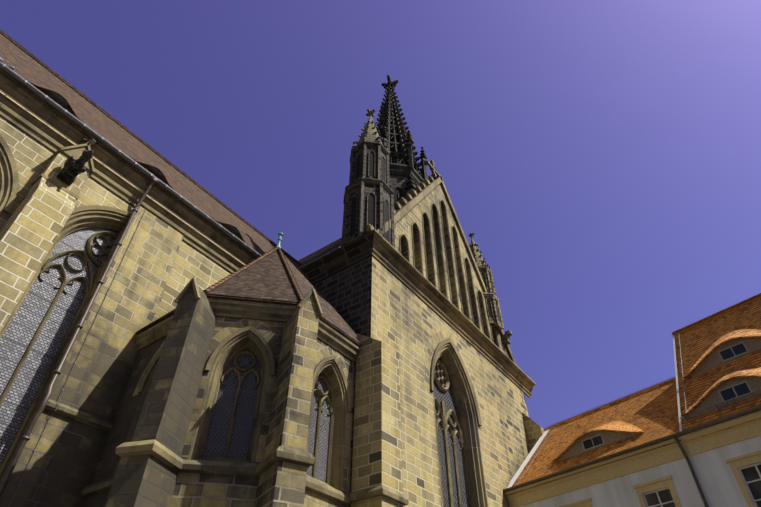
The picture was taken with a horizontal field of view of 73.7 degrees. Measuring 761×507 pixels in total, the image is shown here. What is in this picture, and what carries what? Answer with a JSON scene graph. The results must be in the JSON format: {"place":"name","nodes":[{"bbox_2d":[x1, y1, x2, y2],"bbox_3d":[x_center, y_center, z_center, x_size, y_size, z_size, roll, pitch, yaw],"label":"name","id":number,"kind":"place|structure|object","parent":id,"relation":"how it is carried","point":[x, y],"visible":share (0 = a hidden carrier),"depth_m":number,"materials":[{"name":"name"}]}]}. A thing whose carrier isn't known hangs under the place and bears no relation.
{"place":"outdoors","nodes":[
{"label":"outdoors","id":0,"kind":"place"},
{"bbox_2d":[0,206,182,506],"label":"buttress","id":1,"kind":"structure","parent":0,"point":[62,465],"depth_m":17.81,"materials":[{"name":"beige stone"}]},
{"bbox_2d":[44,399,112,431],"bbox_3d":[-9.945,5.308,16.719,0.230,0.420,2.360,-26,-49,26],"label":"string course","id":2,"kind":"object","parent":1,"relation":"attached to","point":[82,417],"visible":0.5,"depth_m":16.65,"materials":[{"name":"beige stone"}]},
{"bbox_2d":[0,116,230,321],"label":"nave wall","id":3,"kind":"structure","parent":0,"point":[31,156],"depth_m":21.07,"materials":[{"name":"beige stone"}]},
{"bbox_2d":[0,134,18,211],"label":"window arch","id":4,"kind":"structure","parent":3,"relation":"attached to","point":[14,173],"depth_m":18.38,"materials":[{"name":"beige stone"}]},
{"bbox_2d":[9,210,145,505],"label":"nave lightning wire","id":5,"kind":"object","parent":3,"relation":"attached to","point":[18,485],"visible":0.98,"depth_m":17.10,"materials":[{"name":"grey metal"}]},
{"bbox_2d":[71,205,163,300],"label":"arch","id":6,"kind":"structure","parent":3,"relation":"attached to","point":[100,207],"depth_m":20.84,"materials":[{"name":"beige stone"}]},
{"bbox_2d":[0,68,257,272],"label":"cornice","id":7,"kind":"structure","parent":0,"point":[20,118],"depth_m":21.91,"materials":[{"name":"beige stone"}]},
{"bbox_2d":[0,89,245,265],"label":"cornice molding","id":8,"kind":"structure","parent":7,"relation":"attached to","point":[106,166],"depth_m":21.94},
{"bbox_2d":[0,0,760,428],"label":"sky","id":9,"kind":"structure","parent":0,"point":[602,158],"materials":[{"name":"blue"}]},
{"bbox_2d":[389,175,415,193],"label":"tower wall","id":10,"kind":"structure","parent":0,"point":[398,181],"depth_m":36.15,"materials":[{"name":"grey stone"}]},
{"bbox_2d":[394,188,403,209],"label":"tower openings","id":11,"kind":"object","parent":10,"relation":"in","point":[398,190],"depth_m":35.12,"materials":[{"name":"grey stone"}]},
{"bbox_2d":[506,381,681,495],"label":"roof","id":12,"kind":"structure","parent":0,"point":[652,414],"depth_m":25.76,"materials":[{"name":"orange tile"}]},
{"bbox_2d":[549,421,643,463],"bbox_3d":[10.675,9.072,25.370,4.913,1.981,2.900,-26,-49,26],"label":"eyebrow","id":13,"kind":"object","parent":12,"relation":"on","point":[619,426],"depth_m":24.63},
{"bbox_2d":[553,431,643,462],"bbox_3d":[10.299,9.087,24.616,0.001,0.800,5.000,30,-50,-28],"label":"low eyebrow front","id":14,"kind":"object","parent":13,"relation":"attached to","point":[576,447],"visible":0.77,"depth_m":24.59,"materials":[{"name":"grey wood"}]},
{"bbox_2d":[581,434,603,450],"bbox_3d":[10.261,9.131,24.533,1.088,0.520,0.266,-26,-49,26],"label":"low eyebrow frame","id":15,"kind":"object","parent":14,"relation":"attached to","point":[592,442],"visible":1,"depth_m":24.54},
{"bbox_2d":[517,332,688,484],"bbox_3d":[11.390,8.280,26.722,5.339,6.976,9.461,30,-50,-28],"label":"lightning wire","id":16,"kind":"object","parent":12,"relation":"on","point":[618,398],"visible":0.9,"depth_m":27.38,"materials":[{"name":"metal"}]},
{"bbox_2d":[544,293,760,430],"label":"roof ridge","id":17,"kind":"structure","parent":12,"relation":"on","point":[728,309],"depth_m":27.43,"materials":[{"name":"orange tile"}]},
{"label":"ground","id":18,"kind":"structure","parent":0,"visible":0},
{"bbox_2d":[0,151,90,330],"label":"buttress","id":19,"kind":"structure","parent":18,"relation":"on","point":[31,229],"depth_m":16.82,"materials":[{"name":"beige stone"}]},
{"bbox_2d":[31,142,94,199],"bbox_3d":[-12.251,-3.341,20.009,0.830,2.780,1.460,-26,-49,26],"label":"buttress cap","id":20,"kind":"object","parent":19,"relation":"attached to","point":[75,151],"visible":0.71,"depth_m":19.98,"materials":[{"name":"beige stone"}]},
{"bbox_2d":[56,150,93,185],"bbox_3d":[-11.489,-3.377,19.284,1.718,1.039,0.709,-26,-49,26],"label":"gargoyle","id":21,"kind":"object","parent":19,"relation":"attached to","point":[72,169],"visible":1,"depth_m":19.13,"materials":[{"name":"stone"}]},
{"bbox_2d":[80,135,95,148],"bbox_3d":[-12.239,-4.623,21.171,0.712,0.880,0.712,-26,-49,26],"label":"gargoyle","id":22,"kind":"object","parent":19,"relation":"attached to","point":[92,141],"visible":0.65,"depth_m":21.04,"materials":[{"name":"grey stone"}]},
{"bbox_2d":[0,34,300,267],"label":"roof","id":23,"kind":"structure","parent":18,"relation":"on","point":[100,123],"depth_m":25.81,"materials":[{"name":"brown tile"}]},
{"bbox_2d":[0,145,11,211],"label":"arch","id":24,"kind":"structure","parent":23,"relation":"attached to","point":[5,180],"depth_m":18.18,"materials":[{"name":"beige stone"}]},
{"bbox_2d":[25,78,84,122],"bbox_3d":[-13.865,-6.739,21.868,1.194,1.325,2.600,-26,-49,26],"label":"dormer","id":25,"kind":"object","parent":23,"relation":"on","point":[47,92],"visible":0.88,"depth_m":21.26,"materials":[{"name":"tile"}]},
{"bbox_2d":[50,91,67,105],"bbox_3d":[-13.496,-6.507,21.289,0.166,0.112,0.700,-26,-49,26],"label":"dormer opening","id":26,"kind":"object","parent":25,"relation":"attached to","point":[58,98],"visible":1,"depth_m":21.29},
{"bbox_2d":[0,210,128,475],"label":"arched window","id":27,"kind":"structure","parent":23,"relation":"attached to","point":[107,220],"depth_m":19.27,"materials":[{"name":"beige stone"}]},
{"bbox_2d":[0,228,117,465],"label":"window tracery","id":28,"kind":"object","parent":27,"relation":"in","point":[22,327],"depth_m":17.47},
{"bbox_2d":[0,176,158,496],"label":"downpipe","id":29,"kind":"object","parent":23,"relation":"attached to","point":[25,438],"visible":1,"depth_m":17.19,"materials":[{"name":"metal"}]},
{"bbox_2d":[0,61,260,257],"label":"gutter","id":30,"kind":"object","parent":23,"relation":"attached to","point":[23,81],"visible":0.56,"depth_m":21.76,"materials":[{"name":"grey metal"}]},
{"bbox_2d":[0,29,301,265],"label":"nave ridge","id":31,"kind":"structure","parent":23,"relation":"on","point":[26,51],"depth_m":29.41,"materials":[{"name":"tile"}]},
{"bbox_2d":[129,155,175,190],"bbox_3d":[-11.028,-4.123,24.723,1.194,1.325,2.600,-26,-49,26],"label":"dormer","id":32,"kind":"object","parent":23,"relation":"on","point":[148,166],"visible":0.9,"depth_m":24.10,"materials":[{"name":"tile"}]},
{"bbox_2d":[149,166,163,177],"bbox_3d":[-10.659,-3.892,24.143,0.166,0.112,0.700,-26,-49,26],"label":"dormer opening","id":33,"kind":"object","parent":32,"relation":"attached to","point":[156,171],"visible":1,"depth_m":24.15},
{"bbox_2d":[211,216,248,244],"bbox_3d":[-8.191,-1.507,27.577,1.194,1.325,2.600,-26,-49,26],"label":"dormer","id":34,"kind":"object","parent":23,"relation":"on","point":[225,225],"visible":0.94,"depth_m":26.96,"materials":[{"name":"tile"}]},
{"bbox_2d":[228,225,238,233],"bbox_3d":[-7.822,-1.276,26.998,0.166,0.112,0.700,-26,-49,26],"label":"dormer opening","id":35,"kind":"object","parent":34,"relation":"in","point":[233,229],"visible":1,"depth_m":27.00,"materials":[{"name":"black"}]},
{"bbox_2d":[105,285,216,506],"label":"buttress","id":36,"kind":"structure","parent":18,"relation":"on","point":[149,480],"depth_m":14.62,"materials":[{"name":"beige stone"}]},
{"bbox_2d":[115,278,200,472],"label":"chapel buttress trim","id":37,"kind":"structure","parent":36,"relation":"attached to","point":[162,453],"depth_m":13.46,"materials":[{"name":"beige stone"}]},
{"bbox_2d":[81,316,355,506],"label":"wall","id":38,"kind":"structure","parent":18,"relation":"on","point":[202,490],"depth_m":15.86,"materials":[{"name":"stone"}]},
{"bbox_2d":[113,362,157,476],"bbox_3d":[-7.283,4.985,16.791,1.900,4.495,0.520,-26,-49,26],"label":"window reveal","id":39,"kind":"object","parent":38,"relation":"on","point":[138,411],"visible":0.02,"depth_m":17.00,"materials":[{"name":"beige stone"}]},
{"bbox_2d":[132,341,164,396],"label":"chapel voussoirs","id":40,"kind":"object","parent":38,"relation":"attached to","point":[146,370],"visible":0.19,"depth_m":18.18,"materials":[{"name":"stone"}]},
{"bbox_2d":[138,350,161,393],"bbox_3d":[-7.460,3.707,17.633,2.200,1.817,0.080,-26,-49,26],"label":"window","id":41,"kind":"structure","parent":38,"relation":"attached to","point":[147,374],"depth_m":17.86,"materials":[{"name":"stone"}]},
{"bbox_2d":[80,298,359,506],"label":"cornice","id":42,"kind":"structure","parent":38,"relation":"attached to","point":[336,341],"depth_m":17.91,"materials":[{"name":"beige stone"}]},
{"bbox_2d":[188,331,269,462],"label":"arched window","id":43,"kind":"structure","parent":38,"relation":"on","point":[234,348],"depth_m":16.27,"materials":[{"name":"beige stone"}]},
{"bbox_2d":[204,348,259,457],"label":"arched window","id":44,"kind":"structure","parent":43,"relation":"in","point":[219,430],"depth_m":16.07,"materials":[{"name":"grey glass"}]},
{"bbox_2d":[205,326,274,374],"bbox_3d":[-4.562,3.204,17.084,1.612,1.817,1.612,-26,-49,26],"label":"window hood mold","id":45,"kind":"object","parent":38,"relation":"attached to","point":[224,342],"visible":1,"depth_m":17.12},
{"bbox_2d":[203,319,280,375],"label":"chapel voussoirs","id":46,"kind":"object","parent":38,"relation":"attached to","point":[265,332],"visible":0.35,"depth_m":17.46,"materials":[{"name":"beige stone"}]},
{"bbox_2d":[136,249,360,346],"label":"chapel roof","id":47,"kind":"structure","parent":38,"relation":"on","point":[267,279],"depth_m":19.93,"materials":[{"name":"brown tile"}]},
{"bbox_2d":[145,297,359,347],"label":"eaves","id":48,"kind":"object","parent":47,"relation":"attached to","point":[269,303],"visible":0.1,"depth_m":18.21,"materials":[{"name":"brown stone"}]},
{"bbox_2d":[203,247,303,298],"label":"chapel hips","id":49,"kind":"object","parent":47,"relation":"on","point":[293,280],"visible":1,"depth_m":20.71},
{"bbox_2d":[276,232,282,250],"bbox_3d":[-5.099,-0.586,25.594,0.370,1.204,0.370,-26,-49,26],"label":"roof finial","id":50,"kind":"object","parent":47,"relation":"on","point":[280,234],"visible":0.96,"depth_m":25.64,"materials":[{"name":"metal"}]},
{"bbox_2d":[306,360,346,491],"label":"arched window","id":51,"kind":"structure","parent":38,"relation":"on","point":[335,389],"depth_m":17.96,"materials":[{"name":"beige stone"}]},
{"bbox_2d":[307,373,329,481],"bbox_3d":[-2.193,5.981,17.612,0.001,4.135,1.300,-26,-49,26],"label":"arched window","id":52,"kind":"structure","parent":51,"relation":"in","point":[321,466],"depth_m":17.50,"materials":[{"name":"grey glass"}]},
{"bbox_2d":[312,355,350,411],"bbox_3d":[-1.757,4.519,18.519,0.080,1.817,2.200,-26,-49,26],"label":"window hood mold","id":53,"kind":"object","parent":38,"relation":"attached to","point":[326,359],"visible":0.92,"depth_m":18.83},
{"bbox_2d":[314,346,354,413],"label":"chapel voussoirs","id":54,"kind":"object","parent":38,"relation":"attached to","point":[322,353],"visible":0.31,"depth_m":19.08,"materials":[{"name":"beige stone"}]},
{"bbox_2d":[254,295,318,506],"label":"buttress","id":55,"kind":"structure","parent":18,"relation":"on","point":[281,484],"depth_m":14.98,"materials":[{"name":"beige stone"}]},
{"bbox_2d":[256,288,322,476],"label":"chapel buttress trim","id":56,"kind":"structure","parent":55,"relation":"attached to","point":[289,455],"depth_m":13.83,"materials":[{"name":"beige stone"}]},
{"bbox_2d":[351,334,402,506],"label":"corner buttress","id":57,"kind":"structure","parent":18,"relation":"on","point":[377,454],"depth_m":18.00,"materials":[{"name":"stone"}]},
{"bbox_2d":[349,485,408,505],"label":"ledge","id":58,"kind":"object","parent":57,"relation":"attached to","point":[380,490],"visible":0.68,"depth_m":16.28,"materials":[{"name":"stone"}]},
{"bbox_2d":[313,256,529,506],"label":"wall","id":59,"kind":"structure","parent":18,"relation":"on","point":[372,297],"depth_m":24.15,"materials":[{"name":"stone"}]},
{"bbox_2d":[297,247,338,268],"bbox_3d":[-3.810,0.916,26.720,5.100,0.210,1.000,-26,-49,26],"label":"tower gutter","id":60,"kind":"object","parent":59,"relation":"on","point":[317,258],"visible":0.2,"depth_m":25.96,"materials":[{"name":"metal"}]},
{"bbox_2d":[298,237,341,265],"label":"roof","id":61,"kind":"structure","parent":59,"relation":"on","point":[320,252],"depth_m":39.98,"materials":[{"name":"tile"}]},
{"bbox_2d":[341,141,394,247],"bbox_3d":[-0.691,-2.792,29.120,2.852,8.920,2.852,-26,-49,26],"label":"stair turret","id":62,"kind":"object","parent":59,"relation":"on","point":[379,181],"depth_m":28.44,"materials":[{"name":"stone"}]},
{"bbox_2d":[350,152,388,240],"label":"corner turret openings","id":63,"kind":"object","parent":62,"relation":"attached to","point":[371,199],"visible":0.31,"depth_m":27.55,"materials":[{"name":"black"}]},
{"bbox_2d":[352,109,388,151],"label":"pinnacle spire","id":64,"kind":"structure","parent":62,"relation":"attached to","point":[370,132],"depth_m":33.00,"materials":[{"name":"grey stone"}]},
{"bbox_2d":[380,127,427,203],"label":"tower","id":65,"kind":"structure","parent":59,"relation":"on","point":[410,172],"depth_m":37.40,"materials":[{"name":"black stone"}]},
{"bbox_2d":[376,75,422,173],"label":"spire","id":66,"kind":"structure","parent":65,"relation":"on","point":[393,123],"depth_m":42.73,"materials":[{"name":"stone"}]},
{"bbox_2d":[298,229,535,397],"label":"cornice","id":67,"kind":"structure","parent":59,"relation":"attached to","point":[381,249],"depth_m":26.38,"materials":[{"name":"beige stone"}]},
{"bbox_2d":[366,175,516,364],"bbox_3d":[4.161,-0.650,34.693,1.260,13.807,17.700,-26,-49,26],"label":"gable coping","id":68,"kind":"object","parent":59,"relation":"on","point":[418,194],"visible":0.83,"depth_m":35.33,"materials":[{"name":"beige stone"}]},
{"bbox_2d":[425,160,439,177],"bbox_3d":[4.161,-6.529,40.080,0.560,2.640,1.981,-26,-49,26],"label":"gable cross","id":69,"kind":"object","parent":68,"relation":"on","point":[430,164],"visible":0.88,"depth_m":39.87,"materials":[{"name":"beige stone"}]},
{"bbox_2d":[479,270,501,333],"bbox_3d":[7.490,3.506,37.162,1.870,5.100,1.870,-26,-49,26],"label":"gable pinnacle","id":70,"kind":"object","parent":68,"relation":"attached to","point":[492,321],"visible":0.08,"depth_m":35.28,"materials":[{"name":"stone"}]},
{"bbox_2d":[477,266,503,328],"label":"gable pinnacle trim","id":71,"kind":"structure","parent":70,"relation":"attached to","point":[495,299],"depth_m":36.38,"materials":[{"name":"stone"}]},
{"bbox_2d":[468,232,491,271],"bbox_3d":[7.490,-0.039,40.410,1.981,4.516,1.981,-26,-49,26],"label":"pinnacle","id":72,"kind":"object","parent":71,"relation":"on","point":[477,256],"visible":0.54,"depth_m":39.74,"materials":[{"name":"stone"}]},
{"bbox_2d":[481,273,499,320],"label":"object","id":73,"kind":"object","parent":71,"relation":"on","point":[488,302],"visible":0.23,"depth_m":35.91,"materials":[{"name":"black"}]},
{"bbox_2d":[501,330,511,344],"bbox_3d":[8.860,5.868,35.654,0.838,0.980,0.501,-26,-49,26],"label":"gargoyle","id":74,"kind":"object","parent":68,"relation":"attached to","point":[505,338],"visible":0.91,"depth_m":35.47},
{"bbox_2d":[394,184,508,356],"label":"gable","id":75,"kind":"structure","parent":59,"relation":"on","point":[435,195],"depth_m":33.27,"materials":[{"name":"stone"}]},
{"bbox_2d":[399,199,499,348],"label":"gable niche trim","id":76,"kind":"structure","parent":75,"relation":"attached to","point":[401,247],"depth_m":32.85,"materials":[{"name":"beige stone"}]},
{"bbox_2d":[424,330,484,428],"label":"facade voussoirs","id":77,"kind":"object","parent":59,"relation":"attached to","point":[437,338],"visible":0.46,"depth_m":26.05,"materials":[{"name":"stone"}]},
{"bbox_2d":[430,338,481,425],"bbox_3d":[3.783,6.132,26.333,0.120,4.097,4.900,-26,-49,26],"label":"facade hood","id":78,"kind":"object","parent":59,"relation":"attached to","point":[438,348],"visible":0.92,"depth_m":26.91,"materials":[{"name":"stone"}]},
{"bbox_2d":[433,343,488,506],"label":"window tracery","id":79,"kind":"object","parent":59,"relation":"attached to","point":[466,432],"visible":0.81,"depth_m":25.43,"materials":[{"name":"beige stone"}]},
{"bbox_2d":[433,365,467,506],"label":"window tracery","id":80,"kind":"object","parent":79,"relation":"in","point":[447,397],"visible":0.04,"depth_m":24.32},
{"bbox_2d":[522,393,544,451],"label":"buttress","id":81,"kind":"structure","parent":59,"relation":"attached to","point":[534,431],"depth_m":31.38,"materials":[{"name":"stone"}]},
{"bbox_2d":[520,435,760,506],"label":"wall","id":82,"kind":"structure","parent":18,"relation":"on","point":[717,481],"depth_m":19.94,"materials":[{"name":"white paint"}]},
{"bbox_2d":[559,498,591,506],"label":"window frame","id":83,"kind":"object","parent":82,"relation":"attached to","point":[585,503],"visible":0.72,"depth_m":22.72,"materials":[{"name":"beige paint"}]},
{"bbox_2d":[508,335,681,487],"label":"white roof verge","id":84,"kind":"structure","parent":82,"relation":"on","point":[523,465],"depth_m":26.89,"materials":[{"name":"white paint"}]},
{"bbox_2d":[503,405,760,506],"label":"gutter","id":85,"kind":"object","parent":82,"relation":"attached to","point":[688,431],"visible":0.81,"depth_m":20.64,"materials":[{"name":"metal"}]},
{"bbox_2d":[505,410,760,506],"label":"cornice","id":86,"kind":"structure","parent":82,"relation":"attached to","point":[654,458],"depth_m":21.42,"materials":[{"name":"beige paint"}]},
{"bbox_2d":[632,475,681,506],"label":"window frame","id":87,"kind":"object","parent":82,"relation":"attached to","point":[652,485],"visible":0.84,"depth_m":20.71,"materials":[{"name":"beige paint"}]},
{"bbox_2d":[643,487,674,506],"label":"window sash","id":88,"kind":"object","parent":87,"relation":"in","point":[660,502],"visible":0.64,"depth_m":20.57,"materials":[{"name":"white wood"}]},
{"bbox_2d":[645,489,675,506],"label":"window glass","id":89,"kind":"object","parent":88,"relation":"in","point":[664,496],"depth_m":20.53,"materials":[{"name":"black glass"}]},
{"bbox_2d":[674,297,760,442],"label":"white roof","id":90,"kind":"structure","parent":82,"relation":"on","point":[696,343],"depth_m":24.07,"materials":[{"name":"orange tile"}]},
{"bbox_2d":[679,365,760,418],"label":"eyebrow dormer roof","id":91,"kind":"structure","parent":90,"relation":"on","point":[738,371],"depth_m":21.24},
{"bbox_2d":[684,377,760,417],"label":"dormer front","id":92,"kind":"object","parent":91,"relation":"attached to","point":[713,398],"visible":0.5,"depth_m":20.74,"materials":[{"name":"grey wood"}]},
{"bbox_2d":[720,383,749,400],"bbox_3d":[14.255,5.565,20.394,0.971,0.425,0.237,-26,-49,26],"label":"window pane","id":93,"kind":"structure","parent":92,"relation":"attached to","point":[740,390],"depth_m":20.39,"materials":[{"name":"grey"}]},
{"bbox_2d":[718,381,751,401],"bbox_3d":[14.240,5.556,20.385,0.001,0.545,1.120,30,-50,-28],"label":"window frame","id":94,"kind":"object","parent":92,"relation":"attached to","point":[732,386],"visible":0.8,"depth_m":20.41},
{"bbox_2d":[681,389,760,423],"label":"snow guard","id":95,"kind":"object","parent":90,"relation":"on","point":[723,405],"visible":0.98,"depth_m":20.20,"materials":[{"name":"metal"}]},
{"bbox_2d":[683,329,760,377],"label":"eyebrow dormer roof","id":96,"kind":"structure","parent":90,"relation":"on","point":[742,333],"depth_m":23.38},
{"bbox_2d":[686,338,760,377],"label":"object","id":97,"kind":"object","parent":96,"relation":"attached to","point":[713,359],"visible":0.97,"depth_m":22.93,"materials":[{"name":"grey wood"}]},
{"bbox_2d":[717,341,748,361],"bbox_3d":[15.706,4.372,22.609,0.001,0.545,1.120,30,-50,-28],"label":"window frame","id":98,"kind":"object","parent":97,"relation":"attached to","point":[733,351],"visible":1,"depth_m":22.59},
{"bbox_2d":[720,343,746,359],"bbox_3d":[15.721,4.381,22.619,0.972,0.425,0.237,-26,-49,26],"label":"window pane","id":99,"kind":"structure","parent":98,"relation":"attached to","point":[736,349],"depth_m":22.62,"materials":[{"name":"grey"}]},
{"bbox_2d":[725,450,760,506],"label":"window frame","id":100,"kind":"object","parent":82,"relation":"attached to","point":[735,463],"visible":0.89,"depth_m":18.66,"materials":[{"name":"beige paint"}]},
{"bbox_2d":[738,463,760,506],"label":"window sash","id":101,"kind":"object","parent":100,"relation":"in","point":[752,481],"visible":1,"depth_m":18.47,"materials":[{"name":"white wood"}]},
{"bbox_2d":[741,465,760,506],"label":"window glass","id":102,"kind":"object","parent":101,"relation":"in","point":[750,473],"depth_m":18.43,"materials":[{"name":"black glass"}]}
]}

